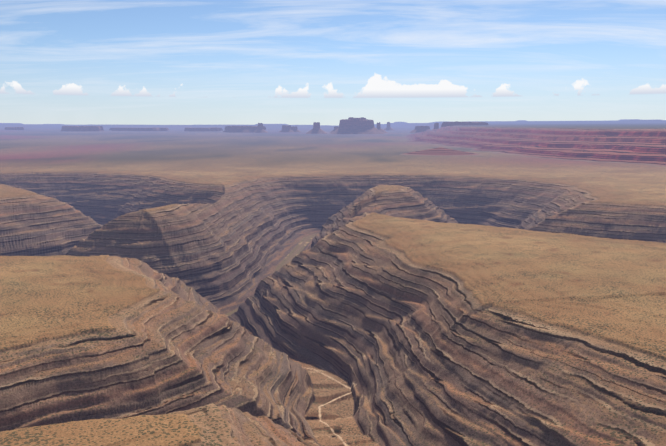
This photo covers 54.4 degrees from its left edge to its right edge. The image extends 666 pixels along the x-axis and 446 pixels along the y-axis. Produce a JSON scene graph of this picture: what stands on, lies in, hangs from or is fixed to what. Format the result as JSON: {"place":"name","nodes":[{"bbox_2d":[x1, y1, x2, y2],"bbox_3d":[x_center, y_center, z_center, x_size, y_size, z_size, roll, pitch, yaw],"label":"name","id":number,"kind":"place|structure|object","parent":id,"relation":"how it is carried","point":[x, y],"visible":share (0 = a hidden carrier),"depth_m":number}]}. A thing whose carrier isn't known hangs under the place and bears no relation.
{"place":"outdoors","nodes":[
{"label":"outdoors","id":0,"kind":"place"},
{"bbox_2d":[0,119,665,445],"bbox_3d":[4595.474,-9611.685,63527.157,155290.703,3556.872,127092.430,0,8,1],"label":"terrain ground","id":1,"kind":"structure","parent":0,"point":[497,283],"depth_m":2115.99},
{"bbox_2d":[5,127,23,129],"bbox_3d":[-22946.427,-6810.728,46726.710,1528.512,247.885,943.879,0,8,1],"label":"mesa","id":2,"kind":"structure","parent":1,"relation":"on","point":[14,128],"depth_m":46434.27},
{"bbox_2d":[61,126,103,130],"bbox_3d":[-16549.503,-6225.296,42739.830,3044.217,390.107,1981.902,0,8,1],"label":"mesa","id":3,"kind":"structure","parent":1,"relation":"on","point":[81,128],"depth_m":42034.34},
{"bbox_2d":[109,127,168,130],"bbox_3d":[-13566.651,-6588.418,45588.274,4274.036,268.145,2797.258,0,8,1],"label":"mesa","id":4,"kind":"structure","parent":1,"relation":"on","point":[140,129],"depth_m":44700.13},
{"bbox_2d":[184,127,222,131],"bbox_3d":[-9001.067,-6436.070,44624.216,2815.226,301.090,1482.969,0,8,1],"label":"mesa","id":5,"kind":"structure","parent":1,"relation":"on","point":[203,129],"depth_m":44153.51},
{"bbox_2d":[223,126,265,132],"bbox_3d":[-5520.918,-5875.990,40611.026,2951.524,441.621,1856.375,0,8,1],"label":"mesa","id":6,"kind":"structure","parent":1,"relation":"on","point":[240,129],"depth_m":40034.73},
{"bbox_2d":[253,123,267,132],"bbox_3d":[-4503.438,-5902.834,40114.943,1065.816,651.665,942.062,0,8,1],"label":"butte","id":7,"kind":"object","parent":1,"relation":"on","point":[260,129],"visible":0.9,"depth_m":39984.18},
{"bbox_2d":[279,125,293,131],"bbox_3d":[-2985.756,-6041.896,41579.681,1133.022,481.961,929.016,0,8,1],"label":"butte","id":8,"kind":"object","parent":1,"relation":"on","point":[286,128],"visible":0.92,"depth_m":41456.06},
{"bbox_2d":[291,126,300,131],"bbox_3d":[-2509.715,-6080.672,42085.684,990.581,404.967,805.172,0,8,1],"label":"butte","id":9,"kind":"object","parent":1,"relation":"on","point":[294,129],"visible":0.77,"depth_m":41984.25},
{"bbox_2d":[306,122,327,133],"bbox_3d":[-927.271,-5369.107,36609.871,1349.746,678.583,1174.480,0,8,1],"label":"butte","id":10,"kind":"object","parent":1,"relation":"on","point":[316,129],"visible":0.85,"depth_m":36444.16},
{"bbox_2d":[330,117,383,133],"bbox_3d":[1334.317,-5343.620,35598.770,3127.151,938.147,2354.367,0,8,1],"label":"butte","id":11,"kind":"object","parent":1,"relation":"on","point":[352,125],"visible":0.96,"depth_m":35165.54},
{"bbox_2d":[377,122,387,132],"bbox_3d":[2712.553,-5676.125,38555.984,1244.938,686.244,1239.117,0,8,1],"label":"butte","id":12,"kind":"object","parent":1,"relation":"on","point":[380,128],"visible":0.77,"depth_m":38430.20},
{"bbox_2d":[383,122,393,129],"bbox_3d":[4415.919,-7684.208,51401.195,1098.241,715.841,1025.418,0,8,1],"label":"butte","id":13,"kind":"object","parent":1,"relation":"on","point":[388,127],"visible":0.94,"depth_m":51283.42},
{"bbox_2d":[410,126,429,132],"bbox_3d":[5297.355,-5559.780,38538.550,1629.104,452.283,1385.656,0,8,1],"label":"mesa","id":14,"kind":"structure","parent":1,"relation":"on","point":[417,129],"depth_m":38241.83},
{"bbox_2d":[432,123,438,129],"bbox_3d":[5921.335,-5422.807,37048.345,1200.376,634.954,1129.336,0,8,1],"label":"butte","id":15,"kind":"object","parent":1,"relation":"on","point":[436,125],"visible":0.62,"depth_m":36965.86},
{"bbox_2d":[441,121,488,126],"bbox_3d":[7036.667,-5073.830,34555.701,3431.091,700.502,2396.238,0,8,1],"label":"mesa","id":16,"kind":"structure","parent":1,"relation":"on","point":[445,124],"depth_m":34123.63},
{"bbox_2d":[0,0,665,125],"label":"sky","id":17,"kind":"structure","parent":0,"point":[67,62]}
]}

